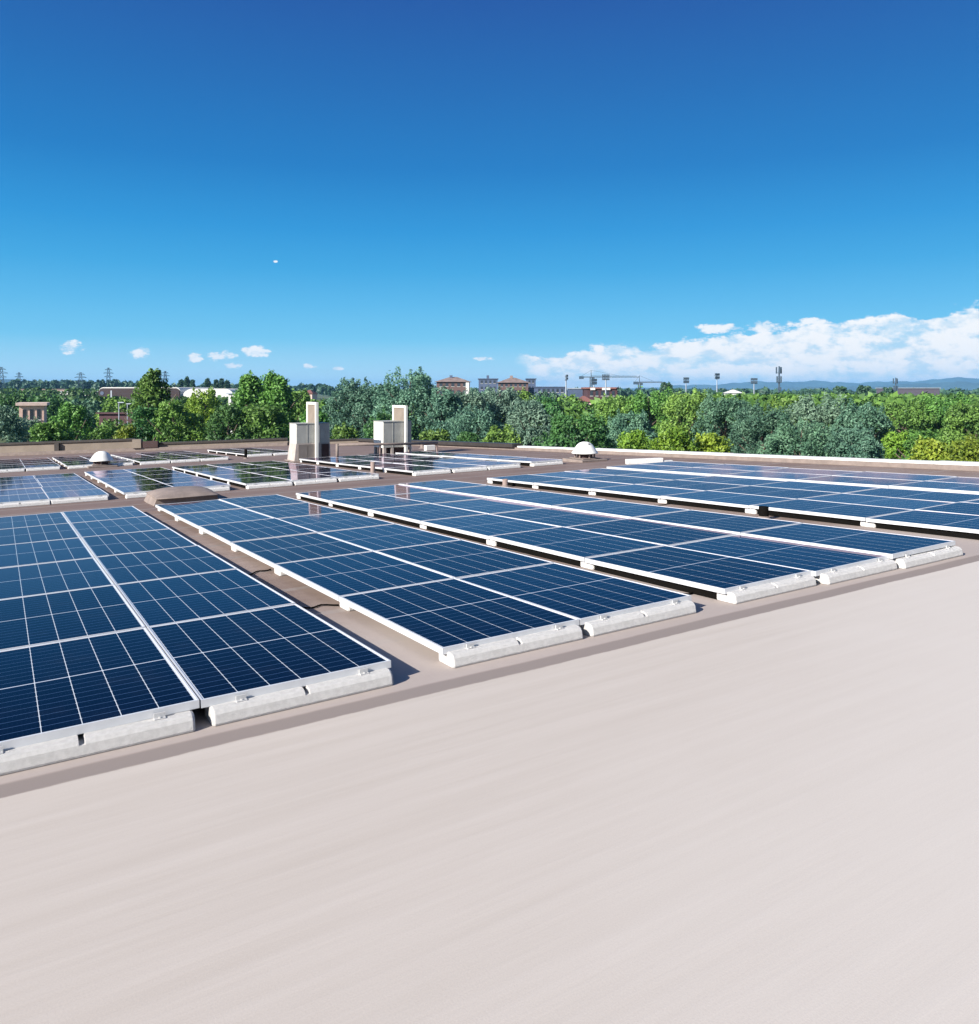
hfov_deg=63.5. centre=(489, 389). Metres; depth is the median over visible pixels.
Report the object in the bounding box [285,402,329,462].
chimney stack
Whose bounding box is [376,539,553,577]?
solar panel
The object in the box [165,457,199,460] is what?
solar panel
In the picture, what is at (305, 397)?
broadleaf tree
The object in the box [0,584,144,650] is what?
solar panel
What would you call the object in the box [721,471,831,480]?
solar panel
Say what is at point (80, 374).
electricity pylon
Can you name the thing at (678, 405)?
broadleaf tree
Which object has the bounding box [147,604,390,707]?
solar panel
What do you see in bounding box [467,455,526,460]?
solar panel
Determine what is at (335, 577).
solar panel
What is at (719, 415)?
broadleaf tree
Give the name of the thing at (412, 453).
solar panel
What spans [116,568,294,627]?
solar panel
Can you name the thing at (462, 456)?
solar panel
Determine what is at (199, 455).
solar panel
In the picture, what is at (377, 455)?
solar panel
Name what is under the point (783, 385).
hills
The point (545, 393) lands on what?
broadleaf tree
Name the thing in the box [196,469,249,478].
solar panel
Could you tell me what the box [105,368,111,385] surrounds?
electricity pylon
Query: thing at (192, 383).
cypress tree
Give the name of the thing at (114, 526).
solar panel
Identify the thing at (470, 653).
ballast block
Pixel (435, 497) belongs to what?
solar panel
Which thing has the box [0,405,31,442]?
broadleaf tree
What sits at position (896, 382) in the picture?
phone mast
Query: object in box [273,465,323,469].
solar panel
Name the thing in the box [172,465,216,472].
solar panel
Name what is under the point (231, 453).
solar panel
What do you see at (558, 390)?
office building
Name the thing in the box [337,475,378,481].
ballast block
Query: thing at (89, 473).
solar panel
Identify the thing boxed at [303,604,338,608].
cable
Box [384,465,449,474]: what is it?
solar panel
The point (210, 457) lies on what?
solar panel
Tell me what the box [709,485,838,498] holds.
solar panel
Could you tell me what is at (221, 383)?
cypress tree
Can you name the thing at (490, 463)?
solar panel
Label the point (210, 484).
solar panel
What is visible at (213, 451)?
solar panel
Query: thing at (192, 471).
solar panel
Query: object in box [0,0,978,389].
sky
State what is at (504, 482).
vent pipe
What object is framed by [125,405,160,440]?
broadleaf tree
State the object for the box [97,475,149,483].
solar panel
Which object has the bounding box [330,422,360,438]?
broadleaf tree
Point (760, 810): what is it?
building
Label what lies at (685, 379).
floodlight mast
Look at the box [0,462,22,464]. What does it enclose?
solar panel
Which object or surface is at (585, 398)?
house
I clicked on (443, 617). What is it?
solar panel
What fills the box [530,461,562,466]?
ballast block
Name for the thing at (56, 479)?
solar panel
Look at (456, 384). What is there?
apartment block
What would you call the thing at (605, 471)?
solar panel
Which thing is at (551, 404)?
broadleaf tree
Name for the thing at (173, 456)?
solar panel
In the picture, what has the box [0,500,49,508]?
ballast block
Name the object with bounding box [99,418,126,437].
broadleaf tree
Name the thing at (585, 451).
roof ventilator
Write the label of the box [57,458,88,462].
solar panel
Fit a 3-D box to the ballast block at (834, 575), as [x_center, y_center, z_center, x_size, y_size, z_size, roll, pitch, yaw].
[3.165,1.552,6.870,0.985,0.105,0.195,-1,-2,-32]
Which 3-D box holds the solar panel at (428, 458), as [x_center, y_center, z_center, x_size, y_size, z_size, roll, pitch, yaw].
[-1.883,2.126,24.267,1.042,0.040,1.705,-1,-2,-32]
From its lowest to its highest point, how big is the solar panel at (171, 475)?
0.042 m
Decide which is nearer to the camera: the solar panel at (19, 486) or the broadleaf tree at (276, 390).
the solar panel at (19, 486)
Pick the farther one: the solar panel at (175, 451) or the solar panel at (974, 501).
the solar panel at (175, 451)
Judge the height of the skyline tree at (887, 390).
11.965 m
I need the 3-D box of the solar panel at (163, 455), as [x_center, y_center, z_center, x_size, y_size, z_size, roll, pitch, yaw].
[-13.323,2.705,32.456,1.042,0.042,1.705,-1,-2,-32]
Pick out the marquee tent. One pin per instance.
(733, 392)
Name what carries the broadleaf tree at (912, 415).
on the ground
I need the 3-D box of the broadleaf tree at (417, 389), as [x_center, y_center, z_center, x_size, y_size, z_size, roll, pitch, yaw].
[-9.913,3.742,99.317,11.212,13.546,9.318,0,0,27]
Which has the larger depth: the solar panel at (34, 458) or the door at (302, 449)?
the solar panel at (34, 458)
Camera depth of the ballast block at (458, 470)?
19.99 m
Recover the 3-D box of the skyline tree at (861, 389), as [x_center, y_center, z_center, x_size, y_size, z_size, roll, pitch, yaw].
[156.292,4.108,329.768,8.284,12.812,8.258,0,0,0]
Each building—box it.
[0,438,978,1023]
[478,375,497,392]
[526,378,536,394]
[533,387,564,398]
[581,387,618,399]
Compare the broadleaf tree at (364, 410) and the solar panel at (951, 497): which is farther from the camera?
the broadleaf tree at (364, 410)
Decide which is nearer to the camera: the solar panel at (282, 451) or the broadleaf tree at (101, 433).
the solar panel at (282, 451)
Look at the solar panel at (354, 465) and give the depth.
23.05 m
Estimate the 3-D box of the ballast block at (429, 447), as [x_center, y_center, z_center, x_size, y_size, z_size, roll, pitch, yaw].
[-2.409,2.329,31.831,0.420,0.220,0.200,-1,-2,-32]
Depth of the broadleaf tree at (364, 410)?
110.76 m
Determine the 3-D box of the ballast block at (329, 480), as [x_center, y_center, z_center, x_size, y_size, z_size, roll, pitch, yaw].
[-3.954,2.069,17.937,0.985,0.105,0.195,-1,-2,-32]
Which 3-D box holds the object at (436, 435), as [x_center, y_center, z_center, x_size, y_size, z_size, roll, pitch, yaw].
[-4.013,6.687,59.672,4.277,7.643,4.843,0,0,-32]
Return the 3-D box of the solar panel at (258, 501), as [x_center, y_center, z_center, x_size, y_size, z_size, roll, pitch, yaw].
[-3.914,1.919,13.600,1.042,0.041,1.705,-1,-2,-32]
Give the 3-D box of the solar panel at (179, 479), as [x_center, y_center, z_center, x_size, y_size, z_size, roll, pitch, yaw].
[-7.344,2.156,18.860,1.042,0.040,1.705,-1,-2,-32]
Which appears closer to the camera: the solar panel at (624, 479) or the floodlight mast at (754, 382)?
the solar panel at (624, 479)
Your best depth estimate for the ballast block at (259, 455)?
31.36 m
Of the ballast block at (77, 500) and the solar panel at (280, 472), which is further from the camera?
the solar panel at (280, 472)
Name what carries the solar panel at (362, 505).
on the building at (760, 810)
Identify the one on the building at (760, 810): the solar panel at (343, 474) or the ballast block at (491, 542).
the ballast block at (491, 542)
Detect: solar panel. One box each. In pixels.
[0,459,19,460]
[0,460,21,462]
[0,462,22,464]
[0,464,22,466]
[0,466,25,469]
[0,475,34,480]
[0,479,39,484]
[0,483,42,489]
[0,488,43,495]
[0,493,50,503]
[0,512,68,528]
[0,523,79,544]
[0,537,93,567]
[0,558,113,599]
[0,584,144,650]
[0,627,198,750]
[20,457,48,459]
[20,459,50,461]
[22,460,53,463]
[23,462,56,465]
[24,464,59,468]
[33,473,77,478]
[36,476,84,482]
[38,480,90,486]
[41,484,97,492]
[45,488,108,499]
[52,456,80,459]
[55,457,85,460]
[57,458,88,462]
[60,460,92,463]
[62,506,147,522]
[63,462,92,466]
[70,516,169,537]
[81,529,196,557]
[84,469,129,475]
[90,472,137,479]
[95,545,235,585]
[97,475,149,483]
[104,479,162,488]
[109,460,133,463]
[111,453,137,456]
[113,483,172,494]
[116,454,146,457]
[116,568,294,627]
[121,456,151,459]
[124,467,169,471]
[126,457,158,461]
[132,470,182,474]
[133,458,169,463]
[141,473,193,478]
[142,453,170,455]
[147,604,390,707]
[148,454,177,456]
[153,476,208,483]
[155,499,242,515]
[159,455,189,457]
[162,451,188,452]
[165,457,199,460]
[167,480,229,487]
[171,452,196,453]
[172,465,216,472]
[174,508,272,528]
[175,453,203,454]
[182,454,214,456]
[183,467,232,475]
[194,455,228,458]
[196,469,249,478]
[198,518,316,544]
[207,449,238,452]
[207,463,252,466]
[210,473,265,483]
[216,450,248,453]
[219,494,305,507]
[222,465,267,469]
[225,451,257,455]
[226,476,292,487]
[230,532,372,567]
[235,452,272,456]
[236,467,287,472]
[240,461,287,464]
[241,448,270,450]
[245,502,345,517]
[252,470,308,475]
[253,449,281,451]
[259,463,304,466]
[265,450,287,453]
[271,473,336,481]
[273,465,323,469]
[274,551,453,600]
[278,512,394,531]
[293,467,350,472]
[296,488,382,505]
[299,457,345,463]
[316,471,378,478]
[317,459,366,465]
[318,524,460,550]
[328,495,427,514]
[336,455,374,458]
[336,461,386,468]
[339,578,579,654]
[349,484,437,494]
[350,457,397,460]
[359,463,418,471]
[363,454,398,456]
[369,503,486,527]
[372,459,422,462]
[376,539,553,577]
[381,455,427,458]
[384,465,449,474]
[388,491,484,502]
[395,451,440,455]
[396,461,447,464]
[399,480,484,490]
[403,457,453,460]
[416,452,463,456]
[420,463,486,469]
[421,514,559,543]
[426,458,485,462]
[432,498,546,513]
[439,485,536,497]
[440,454,493,458]
[457,563,691,624]
[459,461,519,466]
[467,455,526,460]
[487,474,574,487]
[489,491,606,506]
[489,526,662,566]
[492,507,626,526]
[497,458,562,465]
[531,471,610,478]
[534,479,629,494]
[552,500,689,517]
[565,468,647,474]
[567,518,736,545]
[577,475,667,483]
[585,545,811,599]
[590,484,700,502]
[607,464,689,471]
[618,472,706,479]
[632,510,801,534]
[638,480,748,490]
[644,461,719,466]
[659,467,751,475]
[660,490,793,512]
[670,534,888,575]
[679,476,783,485]
[695,464,788,470]
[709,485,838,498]
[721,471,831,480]
[741,523,955,558]
[749,499,909,525]
[751,481,880,492]
[762,468,858,474]
[796,476,918,487]
[799,493,950,509]
[832,471,957,480]
[848,488,978,502]
[866,510,978,539]
[889,481,978,493]
[915,502,978,515]
[930,477,978,483]
[964,499,978,502]
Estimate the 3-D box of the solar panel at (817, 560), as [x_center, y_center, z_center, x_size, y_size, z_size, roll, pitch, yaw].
[2.700,1.553,7.561,1.042,0.040,1.705,-1,-2,-32]
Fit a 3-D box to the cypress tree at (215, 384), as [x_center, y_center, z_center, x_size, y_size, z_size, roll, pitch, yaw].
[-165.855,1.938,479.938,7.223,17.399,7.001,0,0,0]
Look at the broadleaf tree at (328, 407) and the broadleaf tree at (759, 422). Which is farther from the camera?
the broadleaf tree at (328, 407)
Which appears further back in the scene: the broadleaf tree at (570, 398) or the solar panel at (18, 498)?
the broadleaf tree at (570, 398)
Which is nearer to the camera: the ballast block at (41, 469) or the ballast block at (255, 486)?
the ballast block at (255, 486)
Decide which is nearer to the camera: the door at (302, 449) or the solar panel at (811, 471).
the solar panel at (811, 471)
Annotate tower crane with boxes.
[579,370,617,386]
[633,376,661,389]
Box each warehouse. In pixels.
[567,388,582,397]
[876,388,939,395]
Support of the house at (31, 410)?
on the ground
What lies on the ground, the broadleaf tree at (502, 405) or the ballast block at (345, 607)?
the broadleaf tree at (502, 405)
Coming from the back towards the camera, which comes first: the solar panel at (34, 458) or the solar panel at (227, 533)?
the solar panel at (34, 458)
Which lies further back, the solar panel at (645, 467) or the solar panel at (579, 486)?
the solar panel at (645, 467)
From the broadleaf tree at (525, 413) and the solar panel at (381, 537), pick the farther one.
the broadleaf tree at (525, 413)
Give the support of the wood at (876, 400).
on the ground
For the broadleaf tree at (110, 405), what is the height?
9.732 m
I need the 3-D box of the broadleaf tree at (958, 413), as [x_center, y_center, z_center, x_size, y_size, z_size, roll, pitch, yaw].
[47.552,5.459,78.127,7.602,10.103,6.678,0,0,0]
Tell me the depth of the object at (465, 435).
59.51 m
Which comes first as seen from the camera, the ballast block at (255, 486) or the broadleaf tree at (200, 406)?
the ballast block at (255, 486)
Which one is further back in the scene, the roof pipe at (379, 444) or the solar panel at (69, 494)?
the roof pipe at (379, 444)
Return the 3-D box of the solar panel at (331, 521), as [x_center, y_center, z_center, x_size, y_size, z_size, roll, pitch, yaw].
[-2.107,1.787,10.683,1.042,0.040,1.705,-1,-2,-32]
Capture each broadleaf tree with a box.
[0,388,32,417]
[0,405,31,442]
[6,415,39,442]
[16,394,71,426]
[28,420,74,441]
[49,401,95,440]
[67,395,103,432]
[82,424,117,439]
[94,394,135,425]
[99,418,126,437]
[112,424,136,438]
[121,368,176,441]
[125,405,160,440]
[147,397,191,441]
[173,412,206,441]
[182,385,226,440]
[204,404,249,440]
[223,370,266,438]
[231,401,289,440]
[255,369,301,438]
[282,388,319,429]
[299,410,331,437]
[320,388,359,436]
[325,377,372,437]
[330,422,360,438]
[351,383,400,437]
[363,404,420,439]
[366,366,447,430]
[412,385,468,437]
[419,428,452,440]
[443,388,492,434]
[445,402,503,440]
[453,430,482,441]
[473,388,496,398]
[480,385,531,433]
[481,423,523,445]
[502,396,552,445]
[513,387,535,400]
[531,396,565,440]
[532,409,617,448]
[533,389,560,399]
[548,401,575,438]
[557,393,586,410]
[569,400,592,434]
[592,392,635,441]
[602,408,658,448]
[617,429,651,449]
[625,384,677,432]
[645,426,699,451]
[655,385,710,448]
[690,388,764,453]
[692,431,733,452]
[728,398,798,454]
[754,412,848,457]
[758,394,814,440]
[771,391,867,447]
[819,422,886,458]
[822,398,904,456]
[875,397,939,456]
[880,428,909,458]
[895,429,934,459]
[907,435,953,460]
[908,391,972,439]
[935,394,978,460]
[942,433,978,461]
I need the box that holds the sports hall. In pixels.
[99,387,255,398]
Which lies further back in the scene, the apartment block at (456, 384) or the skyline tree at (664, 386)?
the apartment block at (456, 384)
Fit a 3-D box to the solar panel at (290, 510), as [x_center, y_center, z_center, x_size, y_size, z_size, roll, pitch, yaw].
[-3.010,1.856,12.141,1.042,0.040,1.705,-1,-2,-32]
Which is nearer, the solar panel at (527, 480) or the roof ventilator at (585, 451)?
the solar panel at (527, 480)
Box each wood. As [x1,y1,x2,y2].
[0,378,978,398]
[0,386,232,419]
[288,391,978,434]
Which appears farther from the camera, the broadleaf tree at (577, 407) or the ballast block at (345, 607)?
the broadleaf tree at (577, 407)
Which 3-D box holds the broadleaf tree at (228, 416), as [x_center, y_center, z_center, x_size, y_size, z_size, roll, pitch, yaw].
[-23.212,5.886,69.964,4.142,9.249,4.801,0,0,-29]
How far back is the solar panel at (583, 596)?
6.14 m
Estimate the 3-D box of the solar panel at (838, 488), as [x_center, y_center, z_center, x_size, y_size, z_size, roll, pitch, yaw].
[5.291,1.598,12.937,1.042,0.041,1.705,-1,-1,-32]
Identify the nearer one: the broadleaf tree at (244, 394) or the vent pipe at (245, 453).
the vent pipe at (245, 453)
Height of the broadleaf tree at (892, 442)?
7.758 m
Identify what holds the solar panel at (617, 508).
on the building at (760, 810)
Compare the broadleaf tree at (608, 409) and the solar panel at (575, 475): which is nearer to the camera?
the solar panel at (575, 475)
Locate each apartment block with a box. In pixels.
[435,375,469,394]
[497,376,529,394]
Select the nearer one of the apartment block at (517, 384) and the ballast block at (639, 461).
the ballast block at (639, 461)
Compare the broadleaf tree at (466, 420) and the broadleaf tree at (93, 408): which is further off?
the broadleaf tree at (93, 408)
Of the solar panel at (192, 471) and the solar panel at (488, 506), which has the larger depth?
the solar panel at (192, 471)
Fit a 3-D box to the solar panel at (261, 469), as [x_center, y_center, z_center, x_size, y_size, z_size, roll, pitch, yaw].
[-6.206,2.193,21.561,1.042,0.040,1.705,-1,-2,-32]
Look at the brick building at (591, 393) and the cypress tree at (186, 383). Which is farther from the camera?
the cypress tree at (186, 383)
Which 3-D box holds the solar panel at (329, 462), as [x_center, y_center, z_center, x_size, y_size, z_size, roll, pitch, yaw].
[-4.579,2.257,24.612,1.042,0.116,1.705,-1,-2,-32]
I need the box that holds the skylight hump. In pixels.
[144,486,219,505]
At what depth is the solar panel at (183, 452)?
34.55 m
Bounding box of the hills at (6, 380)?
[0,379,196,386]
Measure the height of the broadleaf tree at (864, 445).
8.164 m
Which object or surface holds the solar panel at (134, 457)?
on the building at (760, 810)
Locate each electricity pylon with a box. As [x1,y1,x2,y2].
[0,367,5,388]
[74,372,86,388]
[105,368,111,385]
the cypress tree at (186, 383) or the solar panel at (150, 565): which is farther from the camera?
the cypress tree at (186, 383)
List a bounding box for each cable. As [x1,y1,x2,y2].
[248,569,270,574]
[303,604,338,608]
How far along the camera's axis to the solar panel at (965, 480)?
13.14 m
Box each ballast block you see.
[0,469,24,472]
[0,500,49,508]
[0,710,194,775]
[26,467,59,470]
[51,495,107,504]
[68,464,95,468]
[113,463,132,465]
[125,492,146,498]
[140,461,169,464]
[170,459,199,462]
[200,457,227,460]
[205,668,392,725]
[208,486,229,491]
[246,481,292,488]
[247,453,271,456]
[273,453,287,455]
[274,568,286,575]
[293,478,336,484]
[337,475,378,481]
[340,602,354,610]
[412,469,450,475]
[424,445,434,450]
[439,624,582,667]
[451,466,486,472]
[486,539,496,545]
[487,464,520,469]
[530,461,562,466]
[578,599,695,635]
[581,561,594,569]
[625,458,672,464]
[658,498,666,503]
[717,573,815,603]
[745,508,756,513]
[814,558,896,584]
[860,521,875,527]
[889,545,962,568]
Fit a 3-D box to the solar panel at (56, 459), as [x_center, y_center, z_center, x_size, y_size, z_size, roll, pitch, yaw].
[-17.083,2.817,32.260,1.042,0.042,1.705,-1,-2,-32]
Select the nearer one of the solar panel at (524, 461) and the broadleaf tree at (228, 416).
the solar panel at (524, 461)
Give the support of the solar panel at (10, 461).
on the ballast block
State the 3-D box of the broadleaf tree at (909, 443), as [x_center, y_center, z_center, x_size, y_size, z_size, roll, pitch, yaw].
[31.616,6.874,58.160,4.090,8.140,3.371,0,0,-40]
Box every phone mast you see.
[776,366,781,393]
[893,378,897,391]
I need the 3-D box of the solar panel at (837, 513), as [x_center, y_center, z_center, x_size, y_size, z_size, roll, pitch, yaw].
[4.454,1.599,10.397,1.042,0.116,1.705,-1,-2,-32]
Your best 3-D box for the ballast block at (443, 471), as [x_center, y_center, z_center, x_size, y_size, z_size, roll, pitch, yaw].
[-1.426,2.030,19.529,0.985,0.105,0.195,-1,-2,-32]
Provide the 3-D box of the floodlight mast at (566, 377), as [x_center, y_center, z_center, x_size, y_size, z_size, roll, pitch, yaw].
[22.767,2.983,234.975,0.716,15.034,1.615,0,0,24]
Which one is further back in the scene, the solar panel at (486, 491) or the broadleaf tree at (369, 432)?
the broadleaf tree at (369, 432)
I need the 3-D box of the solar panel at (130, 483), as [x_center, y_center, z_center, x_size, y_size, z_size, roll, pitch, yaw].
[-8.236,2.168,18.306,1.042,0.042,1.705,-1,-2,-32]
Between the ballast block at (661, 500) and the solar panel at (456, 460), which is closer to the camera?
the ballast block at (661, 500)
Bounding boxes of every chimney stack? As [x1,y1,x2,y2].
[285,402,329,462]
[369,405,410,454]
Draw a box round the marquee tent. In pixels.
[724,390,741,394]
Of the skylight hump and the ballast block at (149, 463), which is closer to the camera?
the skylight hump
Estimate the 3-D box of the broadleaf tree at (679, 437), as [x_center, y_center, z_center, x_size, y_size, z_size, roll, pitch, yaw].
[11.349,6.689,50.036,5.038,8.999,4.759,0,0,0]
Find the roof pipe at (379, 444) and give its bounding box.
[336,442,437,456]
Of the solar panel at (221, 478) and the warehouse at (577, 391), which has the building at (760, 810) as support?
the solar panel at (221, 478)
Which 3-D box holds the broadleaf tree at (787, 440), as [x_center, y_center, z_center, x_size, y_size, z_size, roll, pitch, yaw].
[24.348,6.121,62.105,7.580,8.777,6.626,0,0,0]
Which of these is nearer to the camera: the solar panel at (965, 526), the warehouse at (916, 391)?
the solar panel at (965, 526)
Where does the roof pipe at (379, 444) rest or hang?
on the building at (760, 810)
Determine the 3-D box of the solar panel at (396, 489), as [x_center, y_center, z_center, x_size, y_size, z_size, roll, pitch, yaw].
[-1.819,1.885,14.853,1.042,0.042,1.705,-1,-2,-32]
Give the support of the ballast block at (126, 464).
on the building at (760, 810)
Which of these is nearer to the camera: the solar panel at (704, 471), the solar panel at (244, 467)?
the solar panel at (704, 471)
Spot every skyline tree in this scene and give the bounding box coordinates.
[659,381,674,394]
[832,386,847,394]
[856,385,871,395]
[881,387,894,392]
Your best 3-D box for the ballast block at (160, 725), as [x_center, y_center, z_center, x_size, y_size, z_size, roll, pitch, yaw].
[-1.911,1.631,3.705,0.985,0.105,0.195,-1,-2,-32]
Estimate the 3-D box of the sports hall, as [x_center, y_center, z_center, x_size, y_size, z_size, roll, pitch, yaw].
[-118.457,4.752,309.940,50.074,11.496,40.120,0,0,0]
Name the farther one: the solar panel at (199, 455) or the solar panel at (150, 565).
the solar panel at (199, 455)
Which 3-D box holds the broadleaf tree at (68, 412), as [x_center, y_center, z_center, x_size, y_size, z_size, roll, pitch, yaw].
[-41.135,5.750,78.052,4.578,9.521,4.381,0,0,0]
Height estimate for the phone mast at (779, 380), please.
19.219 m
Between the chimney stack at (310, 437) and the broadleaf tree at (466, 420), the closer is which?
the chimney stack at (310, 437)
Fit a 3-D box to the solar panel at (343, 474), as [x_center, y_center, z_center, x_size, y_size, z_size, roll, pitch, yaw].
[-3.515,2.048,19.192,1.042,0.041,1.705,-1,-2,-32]
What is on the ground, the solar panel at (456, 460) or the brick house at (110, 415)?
the brick house at (110, 415)
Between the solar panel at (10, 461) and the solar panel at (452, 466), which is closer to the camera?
the solar panel at (452, 466)
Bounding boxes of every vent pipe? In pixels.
[243,449,247,458]
[370,462,375,473]
[501,479,508,486]
[758,506,770,518]
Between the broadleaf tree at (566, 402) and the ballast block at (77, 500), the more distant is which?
the broadleaf tree at (566, 402)
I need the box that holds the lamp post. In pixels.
[118,402,123,423]
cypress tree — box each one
[177,378,183,386]
[182,376,189,386]
[189,379,198,386]
[203,378,210,387]
[213,379,218,388]
[218,378,225,388]
[223,380,232,388]
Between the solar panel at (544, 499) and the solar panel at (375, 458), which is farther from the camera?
the solar panel at (375, 458)
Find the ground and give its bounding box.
[0,391,941,449]
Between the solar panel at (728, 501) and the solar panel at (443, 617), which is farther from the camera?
the solar panel at (728, 501)
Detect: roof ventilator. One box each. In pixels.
[87,451,117,467]
[563,442,607,462]
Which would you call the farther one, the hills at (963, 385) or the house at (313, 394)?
the hills at (963, 385)
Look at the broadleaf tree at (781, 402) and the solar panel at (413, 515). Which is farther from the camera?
the broadleaf tree at (781, 402)
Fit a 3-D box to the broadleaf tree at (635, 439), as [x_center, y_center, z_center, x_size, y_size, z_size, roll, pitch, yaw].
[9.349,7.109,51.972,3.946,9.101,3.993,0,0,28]
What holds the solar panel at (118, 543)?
on the building at (760, 810)
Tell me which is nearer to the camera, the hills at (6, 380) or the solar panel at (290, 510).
the solar panel at (290, 510)
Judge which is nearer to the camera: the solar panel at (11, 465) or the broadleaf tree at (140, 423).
the solar panel at (11, 465)
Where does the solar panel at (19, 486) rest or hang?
on the building at (760, 810)
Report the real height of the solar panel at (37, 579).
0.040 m
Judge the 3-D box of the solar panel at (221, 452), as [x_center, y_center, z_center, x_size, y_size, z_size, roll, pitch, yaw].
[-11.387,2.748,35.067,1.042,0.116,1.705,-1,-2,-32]
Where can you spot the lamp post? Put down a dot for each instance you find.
(119, 411)
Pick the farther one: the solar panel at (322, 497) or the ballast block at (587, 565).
the solar panel at (322, 497)
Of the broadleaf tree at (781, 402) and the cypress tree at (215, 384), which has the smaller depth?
the broadleaf tree at (781, 402)
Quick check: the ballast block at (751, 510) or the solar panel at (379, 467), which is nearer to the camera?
the ballast block at (751, 510)
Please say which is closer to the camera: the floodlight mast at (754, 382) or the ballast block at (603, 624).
the ballast block at (603, 624)
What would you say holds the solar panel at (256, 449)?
on the ballast block
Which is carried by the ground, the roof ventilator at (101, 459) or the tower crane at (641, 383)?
the tower crane at (641, 383)
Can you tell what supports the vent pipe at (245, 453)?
on the building at (760, 810)
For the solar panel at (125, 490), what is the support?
on the ballast block
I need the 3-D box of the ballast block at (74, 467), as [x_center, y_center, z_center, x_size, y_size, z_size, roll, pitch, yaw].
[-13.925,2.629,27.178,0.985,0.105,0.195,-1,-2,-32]
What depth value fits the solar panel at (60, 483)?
19.14 m
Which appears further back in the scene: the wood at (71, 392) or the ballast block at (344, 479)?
the wood at (71, 392)
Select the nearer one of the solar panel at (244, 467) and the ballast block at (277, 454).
the solar panel at (244, 467)
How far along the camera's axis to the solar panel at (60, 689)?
4.23 m
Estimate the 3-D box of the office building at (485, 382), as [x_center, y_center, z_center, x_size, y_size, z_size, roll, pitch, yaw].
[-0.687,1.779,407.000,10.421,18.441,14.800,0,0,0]
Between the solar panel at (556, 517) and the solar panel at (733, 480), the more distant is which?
the solar panel at (733, 480)
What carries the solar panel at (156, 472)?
on the building at (760, 810)
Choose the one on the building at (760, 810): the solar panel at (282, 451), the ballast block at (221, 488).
the ballast block at (221, 488)
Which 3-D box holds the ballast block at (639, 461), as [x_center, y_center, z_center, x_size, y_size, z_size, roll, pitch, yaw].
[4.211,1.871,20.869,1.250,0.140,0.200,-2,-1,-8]
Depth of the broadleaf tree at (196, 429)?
73.19 m
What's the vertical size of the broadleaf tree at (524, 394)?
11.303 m
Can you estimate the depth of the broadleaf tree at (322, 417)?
69.56 m
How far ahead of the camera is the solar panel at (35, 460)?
31.75 m
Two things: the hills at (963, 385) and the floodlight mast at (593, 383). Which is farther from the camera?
the hills at (963, 385)
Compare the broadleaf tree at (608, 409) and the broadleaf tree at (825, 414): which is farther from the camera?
the broadleaf tree at (608, 409)
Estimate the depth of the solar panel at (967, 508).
9.91 m
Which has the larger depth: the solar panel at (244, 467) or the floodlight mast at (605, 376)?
the floodlight mast at (605, 376)
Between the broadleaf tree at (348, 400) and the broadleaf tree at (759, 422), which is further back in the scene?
the broadleaf tree at (348, 400)
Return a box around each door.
[298,444,307,460]
[308,444,314,457]
[322,444,328,456]
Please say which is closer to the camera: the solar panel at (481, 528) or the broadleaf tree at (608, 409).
the solar panel at (481, 528)
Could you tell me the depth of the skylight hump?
14.64 m
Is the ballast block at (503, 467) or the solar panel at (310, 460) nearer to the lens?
the ballast block at (503, 467)
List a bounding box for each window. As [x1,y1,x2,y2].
[30,409,32,420]
[37,409,39,419]
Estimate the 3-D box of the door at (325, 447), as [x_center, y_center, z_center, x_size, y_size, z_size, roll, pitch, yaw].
[-5.651,2.132,27.234,0.260,0.570,0.023,0,0,-32]
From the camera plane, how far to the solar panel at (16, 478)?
21.52 m
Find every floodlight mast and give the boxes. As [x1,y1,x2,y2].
[565,375,567,396]
[591,379,596,386]
[602,374,609,396]
[683,377,688,393]
[715,373,719,391]
[751,378,757,393]
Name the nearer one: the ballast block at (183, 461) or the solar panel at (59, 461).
the ballast block at (183, 461)
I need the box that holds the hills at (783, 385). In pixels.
[622,377,978,390]
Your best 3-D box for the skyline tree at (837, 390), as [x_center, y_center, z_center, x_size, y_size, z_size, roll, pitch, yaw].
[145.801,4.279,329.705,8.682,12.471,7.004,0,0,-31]
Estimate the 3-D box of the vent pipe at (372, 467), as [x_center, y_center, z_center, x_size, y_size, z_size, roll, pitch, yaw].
[-3.024,2.022,20.508,0.228,0.320,0.228,0,0,-32]
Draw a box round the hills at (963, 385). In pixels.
[781,381,978,390]
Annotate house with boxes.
[15,402,49,424]
[96,412,132,436]
[226,393,236,431]
[307,390,318,399]
[580,396,590,409]
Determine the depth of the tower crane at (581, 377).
639.20 m
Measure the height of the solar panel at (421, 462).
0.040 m
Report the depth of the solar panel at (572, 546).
8.35 m
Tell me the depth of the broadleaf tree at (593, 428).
70.78 m
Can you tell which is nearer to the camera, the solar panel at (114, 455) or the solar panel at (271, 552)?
the solar panel at (271, 552)
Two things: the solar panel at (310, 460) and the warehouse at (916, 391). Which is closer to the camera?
the solar panel at (310, 460)
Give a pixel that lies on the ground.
(319, 396)
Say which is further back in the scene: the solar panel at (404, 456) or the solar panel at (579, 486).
the solar panel at (404, 456)
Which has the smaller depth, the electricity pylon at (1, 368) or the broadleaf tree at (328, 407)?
the broadleaf tree at (328, 407)

